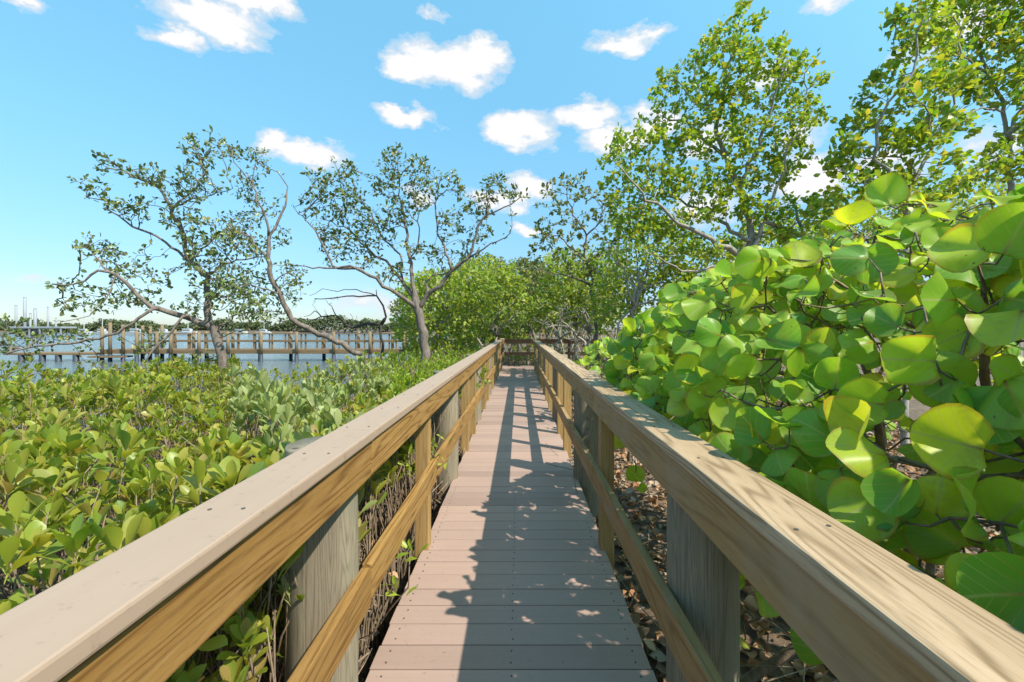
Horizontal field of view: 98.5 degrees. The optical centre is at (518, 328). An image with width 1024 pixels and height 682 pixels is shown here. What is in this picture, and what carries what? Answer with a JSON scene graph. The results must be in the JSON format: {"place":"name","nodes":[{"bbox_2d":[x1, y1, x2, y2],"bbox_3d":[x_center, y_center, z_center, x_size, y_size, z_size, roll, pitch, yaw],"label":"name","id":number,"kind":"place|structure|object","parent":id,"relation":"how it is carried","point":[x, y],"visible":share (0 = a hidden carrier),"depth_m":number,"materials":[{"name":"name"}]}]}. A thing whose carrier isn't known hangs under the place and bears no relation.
{"place":"outdoors","nodes":[
{"label":"outdoors","id":0,"kind":"place"},
{"bbox_2d":[0,333,450,433],"bbox_3d":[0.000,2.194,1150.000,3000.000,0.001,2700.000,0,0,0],"label":"water","id":1,"kind":"structure","parent":0,"point":[283,364],"depth_m":34.66,"materials":[{"name":"blue liquid"}]},
{"bbox_2d":[15,305,16,335],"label":"lift post","id":2,"kind":"object","parent":1,"relation":"in","point":[15,316],"visible":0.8,"depth_m":137.76,"materials":[{"name":"white metal"}]},
{"bbox_2d":[23,297,26,335],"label":"lift post","id":3,"kind":"object","parent":1,"relation":"in","point":[25,309],"visible":0.67,"depth_m":137.86,"materials":[{"name":"white metal"}]},
{"bbox_2d":[29,313,31,335],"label":"lift post","id":4,"kind":"object","parent":1,"relation":"in","point":[30,320],"visible":0.77,"depth_m":137.82,"materials":[{"name":"white metal"}]},
{"bbox_2d":[33,308,36,333],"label":"lift post","id":5,"kind":"object","parent":1,"relation":"in","point":[35,317],"visible":0.83,"depth_m":137.79,"materials":[{"name":"white metal"}]},
{"bbox_2d":[7,327,76,335],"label":"dock","id":6,"kind":"object","parent":1,"relation":"in","point":[40,329],"visible":0.43,"depth_m":136.10,"materials":[{"name":"grey wood"}]},
{"bbox_2d":[47,306,48,333],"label":"lift post","id":7,"kind":"object","parent":1,"relation":"in","point":[47,317],"visible":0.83,"depth_m":137.89,"materials":[{"name":"white metal"}]},
{"bbox_2d":[3,352,132,361],"bbox_3d":[-30.196,2.644,30.100,8.138,2.020,2.400,0,0,0],"label":"landing stage","id":8,"kind":"object","parent":1,"relation":"in","point":[58,356],"visible":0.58,"depth_m":29.30,"materials":[{"name":"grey wood"}]},
{"bbox_2d":[73,329,92,334],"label":"moored boat","id":9,"kind":"object","parent":1,"relation":"on","point":[79,330],"visible":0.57,"depth_m":149.49,"materials":[{"name":"white paint"}]},
{"bbox_2d":[93,318,107,334],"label":"moored boat","id":10,"kind":"object","parent":1,"relation":"on","point":[98,332],"visible":0.64,"depth_m":159.45,"materials":[{"name":"white paint"}]},
{"bbox_2d":[125,328,145,334],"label":"moored boat","id":11,"kind":"object","parent":1,"relation":"on","point":[132,331],"visible":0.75,"depth_m":149.35,"materials":[{"name":"white paint"}]},
{"bbox_2d":[177,328,197,334],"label":"moored boat","id":12,"kind":"object","parent":1,"relation":"on","point":[187,330],"visible":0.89,"depth_m":149.35,"materials":[{"name":"white paint"}]},
{"bbox_2d":[100,323,412,361],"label":"pier","id":13,"kind":"structure","parent":1,"relation":"in","point":[260,350],"depth_m":29.36,"materials":[{"name":"brown wood"}]},
{"bbox_2d":[0,329,1023,681],"bbox_3d":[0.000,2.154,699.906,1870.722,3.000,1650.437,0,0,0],"label":"ground","id":14,"kind":"structure","parent":0,"point":[784,641],"depth_m":3.47,"materials":[{"name":"brown soil"}]},
{"bbox_2d":[0,490,143,598],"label":"glossy shrub","id":15,"kind":"object","parent":14,"relation":"on","point":[35,538],"visible":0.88,"depth_m":1.20,"materials":[{"name":"green plant"}]},
{"bbox_2d":[0,125,273,425],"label":"twisted tree","id":16,"kind":"object","parent":14,"relation":"on","point":[209,295],"visible":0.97,"depth_m":6.53,"materials":[{"name":"green plant"}]},
{"bbox_2d":[100,424,265,515],"bbox_3d":[-1.327,1.148,1.752,1.137,1.425,0.372,0,0,39],"label":"rosette shrub","id":17,"kind":"object","parent":14,"relation":"on","point":[225,472],"visible":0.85,"depth_m":1.60,"materials":[{"name":"green plant"}]},
{"bbox_2d":[0,357,414,681],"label":"shrub stems","id":18,"kind":"object","parent":14,"relation":"on","point":[270,603],"visible":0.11,"depth_m":2.51,"materials":[{"name":"plant"}]},
{"bbox_2d":[0,350,414,681],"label":"shrubbery","id":19,"kind":"object","parent":14,"relation":"on","point":[52,451],"visible":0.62,"depth_m":2.19,"materials":[{"name":"green plant"}]},
{"bbox_2d":[0,314,448,332],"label":"treeline","id":20,"kind":"object","parent":14,"relation":"on","point":[328,322],"visible":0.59,"depth_m":233.89,"materials":[{"name":"green plant"}]},
{"bbox_2d":[0,399,460,680],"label":"leaf litter","id":21,"kind":"object","parent":14,"relation":"on","point":[396,575],"depth_m":2.85,"materials":[{"name":"brown plant"}]},
{"bbox_2d":[245,629,262,680],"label":"bare stick","id":22,"kind":"object","parent":14,"relation":"on","point":[255,654],"visible":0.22,"depth_m":1.39,"materials":[{"name":"brown wood"}]},
{"bbox_2d":[194,365,341,641],"bbox_3d":[-1.833,1.104,3.628,1.244,1.597,2.921,0,0,-32],"label":"silver shrub","id":23,"kind":"object","parent":14,"relation":"on","point":[247,391],"visible":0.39,"depth_m":3.17,"materials":[{"name":"green plant"}]},
{"bbox_2d":[212,137,368,392],"bbox_3d":[-4.673,-0.950,8.807,3.348,5.789,1.407,0,0,0],"label":"leaning tree","id":24,"kind":"object","parent":14,"relation":"on","point":[287,309],"visible":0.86,"depth_m":8.84,"materials":[{"name":"green plant"}]},
{"bbox_2d":[234,386,399,681],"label":"silver shrub","id":25,"kind":"object","parent":14,"relation":"on","point":[277,413],"visible":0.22,"depth_m":2.25,"materials":[{"name":"green plant"}]},
{"bbox_2d":[300,288,386,360],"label":"dead tree","id":26,"kind":"object","parent":14,"relation":"on","point":[373,324],"visible":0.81,"depth_m":9.55,"materials":[{"name":"grey wood"}]},
{"bbox_2d":[316,355,412,568],"bbox_3d":[-1.512,1.100,4.201,1.031,1.592,2.975,0,0,-23],"label":"silver shrub","id":27,"kind":"object","parent":14,"relation":"on","point":[359,387],"visible":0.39,"depth_m":4.21,"materials":[{"name":"green plant"}]},
{"bbox_2d":[359,539,427,677],"bbox_3d":[-0.608,1.438,2.019,0.356,0.887,0.362,0,0,0],"label":"climbing spray","id":28,"kind":"object","parent":14,"relation":"on","point":[389,593],"visible":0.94,"depth_m":2.07,"materials":[{"name":"green plant"}]},
{"bbox_2d":[284,143,529,372],"bbox_3d":[-2.220,-1.015,9.385,4.931,6.063,2.120,0,0,0],"label":"round crowned tree","id":29,"kind":"object","parent":14,"relation":"on","point":[416,303],"visible":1,"depth_m":9.13,"materials":[{"name":"green plant"}]},
{"bbox_2d":[362,432,451,611],"bbox_3d":[-0.715,1.296,2.900,0.396,1.189,0.498,0,0,34],"label":"climbing spray","id":30,"kind":"object","parent":14,"relation":"on","point":[409,469],"visible":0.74,"depth_m":2.83,"materials":[{"name":"green plant"}]},
{"bbox_2d":[376,358,460,535],"bbox_3d":[-1.449,1.121,5.001,1.485,1.529,3.282,0,0,0],"label":"bright shrub","id":31,"kind":"object","parent":14,"relation":"on","point":[405,380],"visible":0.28,"depth_m":4.19,"materials":[{"name":"green plant"}]},
{"bbox_2d":[356,341,488,376],"bbox_3d":[-2.558,1.153,13.647,3.629,1.554,6.866,0,0,0],"label":"shrub","id":32,"kind":"object","parent":14,"relation":"on","point":[444,350],"visible":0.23,"depth_m":13.10,"materials":[{"name":"green plant"}]},
{"bbox_2d":[376,349,472,446],"bbox_3d":[-2.201,1.174,8.753,2.934,1.518,5.773,0,0,0],"label":"bright shrub","id":33,"kind":"object","parent":14,"relation":"on","point":[434,359],"visible":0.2,"depth_m":8.57,"materials":[{"name":"green plant"}]},
{"bbox_2d":[389,261,504,356],"bbox_3d":[-2.409,-0.163,14.983,3.866,4.295,2.898,0,0,0],"label":"bushy tree","id":34,"kind":"object","parent":14,"relation":"on","point":[455,326],"visible":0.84,"depth_m":14.72,"materials":[{"name":"green plant"}]},
{"bbox_2d":[385,249,541,357],"bbox_3d":[-3.146,-1.390,26.016,9.375,6.666,3.592,0,0,0],"label":"bushy tree","id":35,"kind":"object","parent":14,"relation":"on","point":[392,309],"visible":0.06,"depth_m":25.51,"materials":[{"name":"green plant"}]},
{"bbox_2d":[428,330,510,363],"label":"undergrowth shrub","id":36,"kind":"object","parent":14,"relation":"on","point":[467,347],"visible":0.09,"depth_m":21.03,"materials":[{"name":"green plant"}]},
{"bbox_2d":[476,364,490,398],"bbox_3d":[-0.685,1.187,6.941,0.518,1.263,1.020,0,0,0],"label":"climbing spray","id":37,"kind":"object","parent":14,"relation":"on","point":[482,375],"visible":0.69,"depth_m":7.03,"materials":[{"name":"green plant"}]},
{"bbox_2d":[436,251,532,349],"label":"bushy tree","id":38,"kind":"object","parent":14,"relation":"on","point":[506,281],"visible":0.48,"depth_m":18.59,"materials":[{"name":"green plant"}]},
{"bbox_2d":[25,359,943,681],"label":"dead twigs","id":39,"kind":"object","parent":14,"relation":"on","point":[271,669],"visible":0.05,"depth_m":2.70,"materials":[{"name":"brown wood"}]},
{"bbox_2d":[464,305,520,368],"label":"tree","id":40,"kind":"object","parent":14,"relation":"on","point":[496,333],"visible":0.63,"depth_m":15.70,"materials":[{"name":"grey plant"}]},
{"bbox_2d":[458,281,544,360],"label":"bushy tree","id":41,"kind":"object","parent":14,"relation":"on","point":[513,349],"visible":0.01,"depth_m":24.80,"materials":[{"name":"green plant"}]},
{"bbox_2d":[365,365,656,681],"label":"boardwalk","id":42,"kind":"structure","parent":14,"relation":"on","point":[512,577],"depth_m":2.54,"materials":[{"name":"grey wood"}]},
{"bbox_2d":[0,338,504,681],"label":"railing","id":43,"kind":"object","parent":42,"relation":"attached to","point":[164,602],"visible":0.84,"depth_m":1.03,"materials":[{"name":"brown wood"}]},
{"bbox_2d":[501,339,601,358],"bbox_3d":[1.275,1.234,17.395,4.050,1.640,0.150,0,0,0],"label":"cross railing","id":44,"kind":"object","parent":42,"relation":"attached to","point":[529,341],"visible":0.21,"depth_m":17.34,"materials":[{"name":"brown wood"}]},
{"bbox_2d":[532,339,1023,681],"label":"railing","id":45,"kind":"object","parent":42,"relation":"attached to","point":[847,604],"visible":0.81,"depth_m":1.02,"materials":[{"name":"wood"}]},
{"bbox_2d":[415,325,616,364],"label":"prop roots","id":46,"kind":"object","parent":14,"relation":"on","point":[548,336],"visible":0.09,"depth_m":19.29,"materials":[{"name":"brown plant"}]},
{"bbox_2d":[504,355,533,364],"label":"shrub","id":47,"kind":"object","parent":14,"relation":"on","point":[516,358],"visible":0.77,"depth_m":18.28,"materials":[{"name":"green plant"}]},
{"bbox_2d":[516,315,525,364],"bbox_3d":[0.046,0.640,18.992,0.252,2.717,0.718,0,0,-31],"label":"snag","id":48,"kind":"object","parent":14,"relation":"on","point":[519,338],"visible":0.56,"depth_m":18.97,"materials":[{"name":"grey plant"}]},
{"bbox_2d":[495,255,570,364],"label":"bushy tree","id":49,"kind":"object","parent":14,"relation":"on","point":[531,290],"visible":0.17,"depth_m":21.68,"materials":[{"name":"green plant"}]},
{"bbox_2d":[504,328,565,364],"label":"undergrowth shrub","id":50,"kind":"object","parent":14,"relation":"on","point":[522,347],"visible":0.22,"depth_m":21.10,"materials":[{"name":"green plant"}]},
{"bbox_2d":[502,327,612,364],"bbox_3d":[1.650,0.879,19.570,5.100,2.350,0.140,0,0,0],"label":"cross railing","id":51,"kind":"object","parent":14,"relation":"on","point":[542,334],"visible":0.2,"depth_m":19.52,"materials":[{"name":"brown wood"}]},
{"bbox_2d":[552,323,564,353],"bbox_3d":[1.446,0.883,15.746,0.591,2.189,0.148,0,0,41],"label":"snag","id":52,"kind":"object","parent":14,"relation":"on","point":[560,340],"visible":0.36,"depth_m":15.64,"materials":[{"name":"grey plant"}]},
{"bbox_2d":[531,305,590,347],"bbox_3d":[1.456,0.557,15.206,2.026,2.772,0.981,0,0,19],"label":"snag","id":53,"kind":"object","parent":14,"relation":"on","point":[560,337],"visible":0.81,"depth_m":15.17,"materials":[{"name":"grey plant"}]},
{"bbox_2d":[540,304,589,346],"bbox_3d":[1.681,0.540,15.965,1.873,2.863,0.542,0,0,9],"label":"snag","id":54,"kind":"object","parent":14,"relation":"on","point":[576,334],"visible":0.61,"depth_m":15.99,"materials":[{"name":"grey plant"}]},
{"bbox_2d":[528,255,619,338],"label":"bushy tree","id":55,"kind":"object","parent":14,"relation":"on","point":[544,259],"visible":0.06,"depth_m":26.44,"materials":[{"name":"green plant"}]},
{"bbox_2d":[518,169,632,365],"bbox_3d":[1.812,-1.438,13.520,3.662,6.746,1.434,0,0,0],"label":"sparse tree","id":56,"kind":"object","parent":14,"relation":"on","point":[585,246],"visible":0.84,"depth_m":13.43,"materials":[{"name":"green plant"}]},
{"bbox_2d":[520,243,635,358],"bbox_3d":[2.305,-0.669,16.941,4.467,5.264,2.608,0,0,0],"label":"bushy tree","id":57,"kind":"object","parent":14,"relation":"on","point":[573,290],"visible":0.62,"depth_m":16.74,"materials":[{"name":"green plant"}]},
{"bbox_2d":[551,284,617,366],"bbox_3d":[2.228,0.251,14.151,2.526,3.418,1.134,0,0,0],"label":"snag","id":58,"kind":"object","parent":14,"relation":"on","point":[588,329],"visible":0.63,"depth_m":14.14,"materials":[{"name":"grey plant"}]},
{"bbox_2d":[558,351,611,419],"bbox_3d":[1.905,1.243,11.466,2.462,1.371,7.174,0,0,0],"label":"shrub","id":59,"kind":"object","parent":14,"relation":"on","point":[603,361],"visible":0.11,"depth_m":10.28,"materials":[{"name":"green plant"}]},
{"bbox_2d":[563,329,639,364],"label":"undergrowth shrub","id":60,"kind":"object","parent":14,"relation":"on","point":[566,348],"visible":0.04,"depth_m":20.85,"materials":[{"name":"green plant"}]},
{"bbox_2d":[573,336,630,462],"bbox_3d":[1.548,1.021,6.916,1.381,1.817,2.566,0,0,0],"label":"sea grape bush","id":61,"kind":"object","parent":14,"relation":"on","point":[593,350],"visible":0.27,"depth_m":6.72,"materials":[{"name":"green plant"}]},
{"bbox_2d":[616,281,663,338],"bbox_3d":[2.974,0.383,11.005,1.319,3.076,0.629,0,0,0],"label":"snag","id":62,"kind":"object","parent":14,"relation":"on","point":[619,322],"visible":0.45,"depth_m":11.09,"materials":[{"name":"grey plant"}]},
{"bbox_2d":[602,245,678,388],"bbox_3d":[2.934,-0.049,10.383,1.844,3.958,1.137,0,0,0],"label":"snag","id":63,"kind":"object","parent":14,"relation":"on","point":[635,298],"visible":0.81,"depth_m":10.46,"materials":[{"name":"grey plant"}]},
{"bbox_2d":[580,200,709,336],"bbox_3d":[3.614,-0.813,12.409,3.619,5.445,2.320,0,0,0],"label":"bushy tree","id":64,"kind":"object","parent":14,"relation":"on","point":[605,311],"visible":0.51,"depth_m":12.24,"materials":[{"name":"green plant"}]},
{"bbox_2d":[595,0,843,383],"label":"tall tree","id":65,"kind":"object","parent":14,"relation":"on","point":[814,202],"visible":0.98,"depth_m":9.37,"materials":[{"name":"green plant"}]},
{"bbox_2d":[657,194,854,296],"bbox_3d":[6.456,-0.800,11.952,5.237,5.458,2.153,0,0,0],"label":"bushy tree","id":66,"kind":"object","parent":14,"relation":"on","point":[823,231],"visible":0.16,"depth_m":11.76,"materials":[{"name":"green plant"}]},
{"bbox_2d":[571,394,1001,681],"bbox_3d":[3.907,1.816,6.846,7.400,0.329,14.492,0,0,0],"label":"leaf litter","id":67,"kind":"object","parent":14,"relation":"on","point":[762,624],"visible":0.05,"depth_m":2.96,"materials":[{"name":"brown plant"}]},
{"bbox_2d":[604,173,1023,681],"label":"sea grape bush","id":68,"kind":"object","parent":14,"relation":"on","point":[757,319],"visible":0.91,"depth_m":1.23,"materials":[{"name":"green plant"}]},
{"bbox_2d":[813,0,982,446],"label":"slanting tree","id":69,"kind":"object","parent":14,"relation":"on","point":[921,132],"visible":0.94,"depth_m":6.61,"materials":[{"name":"green plant"}]},
{"bbox_2d":[805,173,1023,371],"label":"bushy tree","id":70,"kind":"object","parent":14,"relation":"on","point":[868,225],"visible":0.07,"depth_m":12.45,"materials":[{"name":"green plant"}]},
{"bbox_2d":[920,0,1023,366],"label":"overhanging tree","id":71,"kind":"object","parent":14,"relation":"on","point":[1002,164],"visible":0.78,"depth_m":7.81,"materials":[{"name":"green plant"}]},
{"bbox_2d":[0,0,1023,328],"label":"sky","id":72,"kind":"structure","parent":0,"point":[532,91],"materials":[{"name":"blue"}]}
]}

